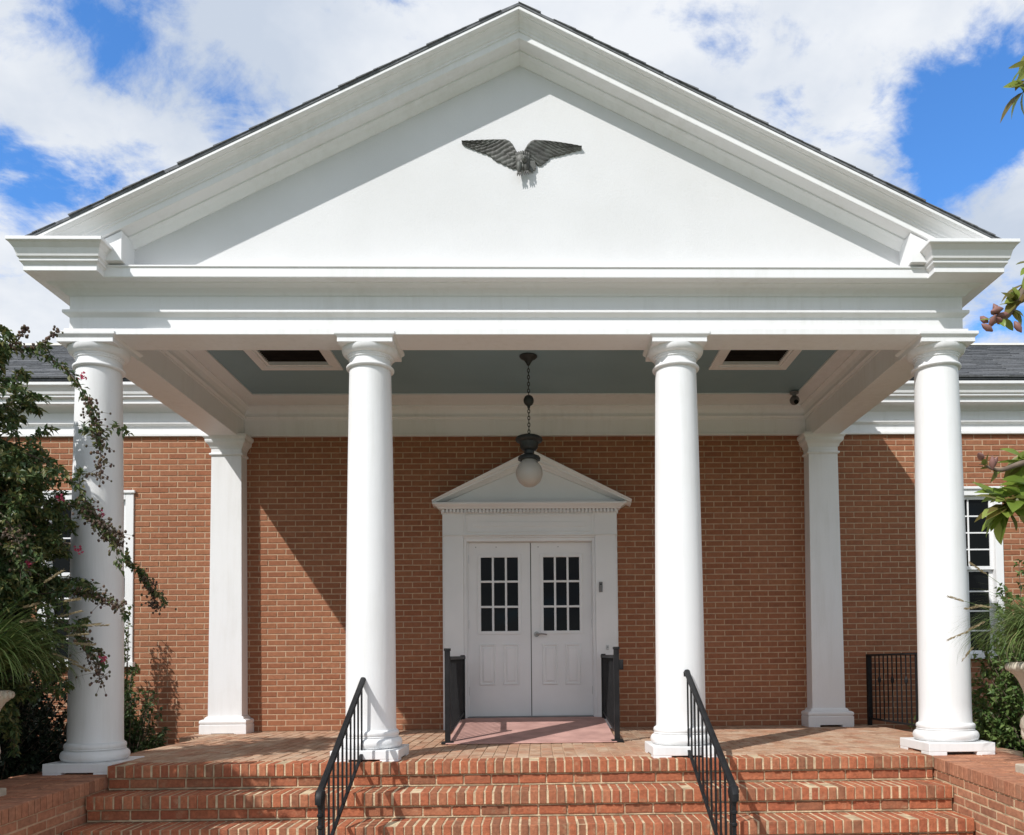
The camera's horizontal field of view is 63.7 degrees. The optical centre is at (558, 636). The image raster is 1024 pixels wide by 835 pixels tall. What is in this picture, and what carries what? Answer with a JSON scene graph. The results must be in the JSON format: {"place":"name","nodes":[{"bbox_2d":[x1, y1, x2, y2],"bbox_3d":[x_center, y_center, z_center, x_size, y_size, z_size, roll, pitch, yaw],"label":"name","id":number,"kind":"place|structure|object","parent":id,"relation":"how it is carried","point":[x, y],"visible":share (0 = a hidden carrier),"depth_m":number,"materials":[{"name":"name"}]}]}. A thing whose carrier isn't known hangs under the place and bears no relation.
{"place":"outdoors","nodes":[
{"label":"outdoors","id":0,"kind":"place"},
{"bbox_2d":[0,0,1023,342],"label":"sky","id":1,"kind":"structure","parent":0,"point":[98,98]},
{"label":"ground","id":2,"kind":"structure","parent":0,"visible":0},
{"bbox_2d":[0,771,117,834],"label":"cheek wall","id":3,"kind":"structure","parent":2,"relation":"on","point":[38,803],"depth_m":5.82,"materials":[{"name":"brick"}]},
{"bbox_2d":[0,690,14,795],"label":"garden urn","id":4,"kind":"object","parent":3,"relation":"on","point":[6,696],"visible":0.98,"depth_m":5.58,"materials":[{"name":"stone"}]},
{"bbox_2d":[0,570,109,691],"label":"fountain grass","id":5,"kind":"object","parent":4,"relation":"in","point":[8,655],"depth_m":5.54,"materials":[{"name":"green plant"}]},
{"bbox_2d":[0,2,1023,775],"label":"brick building","id":6,"kind":"structure","parent":2,"relation":"on","point":[294,342],"depth_m":6.90,"materials":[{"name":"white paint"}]},
{"bbox_2d":[36,490,135,667],"bbox_3d":[-5.586,-0.682,9.741,1.170,2.092,0.188,-1,-2,-1],"label":"window","id":7,"kind":"structure","parent":6,"relation":"in","point":[63,564],"depth_m":9.73,"materials":[{"name":"white paint"}]},
{"bbox_2d":[468,542,530,716],"bbox_3d":[-0.716,-0.091,9.873,0.752,2.083,0.059,-1,-2,-1],"label":"door","id":8,"kind":"structure","parent":6,"relation":"in","point":[499,573],"depth_m":9.86,"materials":[{"name":"paint"}]},
{"bbox_2d":[462,139,581,175],"bbox_3d":[-0.303,-3.921,6.718,0.985,0.334,0.132,-1,-2,-1],"label":"eagle emblem","id":9,"kind":"object","parent":6,"relation":"attached to","point":[532,155],"visible":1,"depth_m":6.74,"materials":[{"name":"grey metal"}]},
{"bbox_2d":[515,352,542,486],"bbox_3d":[-0.302,-2.162,8.255,0.274,1.332,0.274,-1,-2,-1],"label":"pendant lamp","id":10,"kind":"object","parent":6,"relation":"hanging from","point":[529,472],"visible":1,"depth_m":8.17,"materials":[{"name":"brown metal"}]},
{"bbox_2d":[531,542,592,715],"bbox_3d":[0.040,-0.098,9.866,0.739,2.083,0.112,-1,-2,-1],"label":"door","id":11,"kind":"structure","parent":6,"relation":"in","point":[561,584],"depth_m":9.87,"materials":[{"name":"paint"}]},
{"bbox_2d":[599,582,602,591],"bbox_3d":[0.497,-0.590,9.768,0.042,0.120,0.024,-1,-2,-1],"label":"keypad","id":12,"kind":"object","parent":6,"relation":"attached to","point":[600,586],"depth_m":9.76,"materials":[{"name":"grey plastic"}]},
{"bbox_2d":[790,391,799,404],"bbox_3d":[2.692,-2.721,9.392,0.110,0.159,0.134,-1,-2,-1],"label":"security camera","id":13,"kind":"object","parent":6,"relation":"attached to","point":[794,399],"visible":1,"depth_m":9.37,"materials":[{"name":"grey plastic"}]},
{"bbox_2d":[964,486,1005,658],"bbox_3d":[4.875,-0.776,9.999,1.100,2.092,0.188,-1,-2,-1],"label":"window","id":14,"kind":"structure","parent":6,"relation":"in","point":[985,552],"depth_m":10.04,"materials":[{"name":"white paint"}]},
{"bbox_2d":[62,753,974,834],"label":"brick steps","id":15,"kind":"structure","parent":2,"relation":"on","point":[892,794],"depth_m":6.23,"materials":[{"name":"brick"}]},
{"bbox_2d":[315,677,365,834],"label":"stair handrail","id":16,"kind":"object","parent":15,"relation":"on","point":[320,794],"visible":0.93,"depth_m":5.90,"materials":[{"name":"black metal"}]},
{"bbox_2d":[683,669,738,834],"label":"stair handrail","id":17,"kind":"object","parent":15,"relation":"on","point":[733,791],"visible":1,"depth_m":5.76,"materials":[{"name":"black metal"}]},
{"bbox_2d":[122,725,1022,821],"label":"porch floor","id":18,"kind":"structure","parent":2,"relation":"on","point":[426,744],"depth_m":7.63,"materials":[{"name":"brick"}]},
{"bbox_2d":[446,717,616,743],"bbox_3d":[-0.287,0.990,8.822,1.650,0.135,1.835,-1,-2,-1],"label":"ramp","id":19,"kind":"object","parent":18,"relation":"on","point":[531,730],"depth_m":8.61,"materials":[{"name":"pink paint"}]},
{"bbox_2d":[441,648,465,744],"bbox_3d":[-1.099,0.604,8.778,0.116,0.925,1.720,-1,-2,-1],"label":"ramp railing","id":20,"kind":"object","parent":19,"relation":"on","point":[454,690],"visible":0.94,"depth_m":8.50,"materials":[{"name":"black metal"}]},
{"bbox_2d":[601,647,623,741],"bbox_3d":[0.547,0.589,8.819,0.124,0.925,1.720,-1,-2,-1],"label":"ramp railing","id":21,"kind":"object","parent":19,"relation":"on","point":[611,666],"visible":0.97,"depth_m":8.44,"materials":[{"name":"black metal"}]},
{"bbox_2d":[866,653,918,726],"bbox_3d":[3.725,0.599,8.864,0.046,0.846,1.983,-1,-2,-1],"label":"porch fence","id":22,"kind":"object","parent":18,"relation":"on","point":[870,718],"visible":0.65,"depth_m":9.26,"materials":[{"name":"black metal"}]},
{"bbox_2d":[898,745,1023,834],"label":"cheek wall","id":23,"kind":"structure","parent":2,"relation":"on","point":[988,793],"depth_m":5.95,"materials":[{"name":"brick"}]},
{"bbox_2d":[1005,662,1023,773],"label":"garden urn","id":24,"kind":"object","parent":23,"relation":"on","point":[1016,670],"visible":0.93,"depth_m":5.79,"materials":[{"name":"stone"}]},
{"bbox_2d":[947,561,1023,669],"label":"fountain grass","id":25,"kind":"object","parent":24,"relation":"in","point":[1018,634],"depth_m":5.79,"materials":[{"name":"green plant"}]},
{"bbox_2d":[973,56,1023,544],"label":"magnolia tree","id":26,"kind":"object","parent":2,"relation":"on","point":[997,516],"visible":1,"depth_m":4.32,"materials":[{"name":"green plant"}]},
{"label":"planting bed","id":27,"kind":"structure","parent":0,"visible":0},
{"bbox_2d":[908,690,987,736],"bbox_3d":[4.286,0.923,8.997,0.929,1.935,0.991,-1,-2,-1],"label":"shrub","id":28,"kind":"object","parent":27,"relation":"on","point":[977,720],"visible":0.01,"depth_m":8.92,"materials":[{"name":"green plant"}]},
{"bbox_2d":[971,548,1023,756],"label":"shrub","id":29,"kind":"object","parent":27,"relation":"on","point":[1003,730],"visible":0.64,"depth_m":7.28,"materials":[{"name":"green plant"}]},
{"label":"planting bed","id":30,"kind":"structure","parent":0,"visible":0},
{"bbox_2d":[0,670,66,779],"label":"shrub","id":31,"kind":"object","parent":30,"relation":"on","point":[30,759],"visible":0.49,"depth_m":6.72,"materials":[{"name":"green plant"}]},
{"bbox_2d":[19,634,67,761],"bbox_3d":[-5.214,0.808,7.742,1.664,2.266,1.492,-1,-2,-1],"label":"shrub","id":32,"kind":"object","parent":30,"relation":"on","point":[58,723],"visible":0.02,"depth_m":7.76,"materials":[{"name":"green plant"}]},
{"bbox_2d":[0,324,176,757],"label":"crape myrtle","id":33,"kind":"object","parent":30,"relation":"on","point":[28,548],"visible":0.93,"depth_m":6.14,"materials":[{"name":"green plant"}]},
{"bbox_2d":[124,603,143,730],"bbox_3d":[-4.948,0.788,9.271,0.448,2.403,0.561,-1,-2,-1],"label":"shrub","id":34,"kind":"object","parent":30,"relation":"on","point":[127,659],"visible":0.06,"depth_m":9.37,"materials":[{"name":"green plant"}]},
{"bbox_2d":[124,665,170,752],"bbox_3d":[-4.509,1.130,8.627,0.813,1.669,0.986,-1,-2,-1],"label":"shrub","id":35,"kind":"object","parent":30,"relation":"on","point":[136,741],"visible":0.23,"depth_m":8.62,"materials":[{"name":"green plant"}]}
]}

